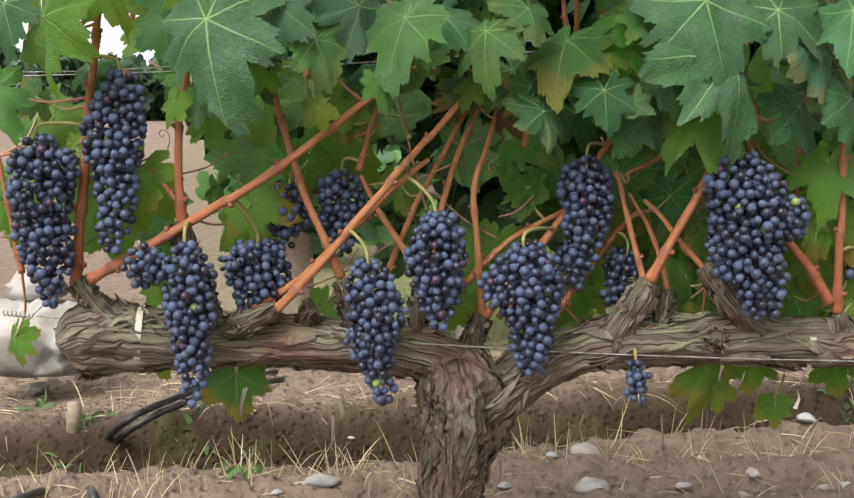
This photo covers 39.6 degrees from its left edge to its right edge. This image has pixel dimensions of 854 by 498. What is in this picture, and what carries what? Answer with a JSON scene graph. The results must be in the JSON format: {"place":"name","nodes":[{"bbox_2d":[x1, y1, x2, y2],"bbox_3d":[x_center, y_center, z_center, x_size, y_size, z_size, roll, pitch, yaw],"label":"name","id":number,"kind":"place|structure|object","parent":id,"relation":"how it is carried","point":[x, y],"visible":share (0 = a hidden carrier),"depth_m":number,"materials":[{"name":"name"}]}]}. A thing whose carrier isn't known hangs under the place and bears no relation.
{"place":"outdoors","nodes":[
{"label":"outdoors","id":0,"kind":"place"},
{"bbox_2d":[5,0,155,65],"label":"sky","id":1,"kind":"structure","parent":0,"point":[110,39],"materials":[{"name":"white"}]},
{"bbox_2d":[0,41,186,120],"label":"tree line","id":2,"kind":"object","parent":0,"point":[153,96],"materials":[{"name":"green plant"}]},
{"bbox_2d":[0,116,853,497],"bbox_3d":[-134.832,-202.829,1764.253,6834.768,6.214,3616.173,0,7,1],"label":"ground","id":3,"kind":"structure","parent":0,"point":[304,428],"depth_m":3.67,"materials":[{"name":"soil"}]},
{"bbox_2d":[0,269,85,393],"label":"boulders","id":4,"kind":"object","parent":3,"relation":"on","point":[49,359],"visible":0.62,"depth_m":3.87,"materials":[{"name":"white stone"}]},
{"bbox_2d":[66,401,80,433],"bbox_3d":[-1.103,0.711,3.430,0.099,0.446,0.483,1,7,12],"label":"row end stake","id":5,"kind":"object","parent":3,"relation":"on","point":[73,418],"visible":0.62,"depth_m":3.61,"materials":[{"name":"brown wood"}]},
{"bbox_2d":[9,369,287,497],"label":"irrigation hoses","id":6,"kind":"object","parent":3,"relation":"on","point":[91,491],"visible":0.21,"depth_m":3.53,"materials":[{"name":"black rubber"}]},
{"bbox_2d":[259,193,313,313],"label":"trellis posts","id":7,"kind":"object","parent":3,"relation":"on","point":[299,257],"visible":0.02,"depth_m":4.57,"materials":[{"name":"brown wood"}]},
{"bbox_2d":[81,373,625,468],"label":"leaf litter","id":8,"kind":"object","parent":3,"relation":"on","point":[85,375],"visible":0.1,"depth_m":4.14,"materials":[{"name":"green plant"}]},
{"bbox_2d":[0,367,853,497],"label":"dry straw","id":9,"kind":"object","parent":3,"relation":"on","point":[367,460],"visible":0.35,"depth_m":3.14,"materials":[{"name":"beige plant"}]},
{"bbox_2d":[13,342,853,483],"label":"weeds","id":10,"kind":"object","parent":3,"relation":"on","point":[231,470],"visible":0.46,"depth_m":3.64,"materials":[{"name":"green plant"}]},
{"bbox_2d":[55,223,853,497],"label":"old grapevine wood","id":11,"kind":"object","parent":3,"relation":"on","point":[408,355],"visible":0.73,"depth_m":1.82,"materials":[{"name":"brown wood"}]},
{"bbox_2d":[0,0,850,319],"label":"vine canes","id":12,"kind":"object","parent":11,"relation":"attached to","point":[388,188],"visible":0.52,"depth_m":1.80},
{"bbox_2d":[0,97,828,329],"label":"vine tendrils","id":13,"kind":"object","parent":12,"relation":"attached to","point":[517,210],"visible":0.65,"depth_m":1.82,"materials":[{"name":"brown plant"}]},
{"bbox_2d":[0,0,852,403],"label":"grape vine petioles","id":14,"kind":"object","parent":12,"relation":"attached to","point":[696,286],"visible":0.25,"depth_m":1.86,"materials":[{"name":"green plant"}]},
{"bbox_2d":[53,223,853,497],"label":"grape vine bark flakes","id":15,"kind":"object","parent":11,"relation":"attached to","point":[291,338],"visible":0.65,"depth_m":1.82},
{"bbox_2d":[128,412,850,497],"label":"field stones","id":16,"kind":"object","parent":3,"relation":"on","point":[585,484],"visible":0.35,"depth_m":3.01,"materials":[{"name":"grey stone"}]},
{"bbox_2d":[195,73,797,339],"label":"vines","id":17,"kind":"object","parent":3,"relation":"on","point":[210,189],"depth_m":4.50,"materials":[{"name":"green plant"}]},
{"bbox_2d":[154,0,853,228],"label":"grape vine canopy","id":18,"kind":"object","parent":3,"relation":"on","point":[491,194],"visible":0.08,"depth_m":2.17,"materials":[{"name":"green plant"}]},
{"bbox_2d":[0,0,853,429],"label":"grape leaves","id":19,"kind":"object","parent":18,"relation":"attached to","point":[684,72],"visible":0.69,"depth_m":1.74,"materials":[{"name":"green plant"}]},
{"bbox_2d":[3,40,853,361],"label":"trellis wires","id":20,"kind":"object","parent":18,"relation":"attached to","point":[433,344],"visible":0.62,"depth_m":1.81,"materials":[{"name":"grey metal"}]},
{"bbox_2d":[4,68,853,408],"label":"grape bunches","id":21,"kind":"object","parent":18,"relation":"attached to","point":[742,250],"visible":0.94,"depth_m":1.74,"materials":[{"name":"blue food"}]},
{"bbox_2d":[33,54,853,367],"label":"grape stems","id":22,"kind":"object","parent":18,"relation":"attached to","point":[245,214],"visible":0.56,"depth_m":1.77,"materials":[{"name":"green plant"}]},
{"bbox_2d":[133,305,816,408],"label":"cordon ties","id":23,"kind":"object","parent":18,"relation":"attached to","point":[139,318],"visible":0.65,"depth_m":1.82,"materials":[{"name":"plastic"}]},
{"bbox_2d":[101,360,853,497],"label":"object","id":24,"kind":"object","parent":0,"point":[339,404],"visible":0.96,"depth_m":1.82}
]}

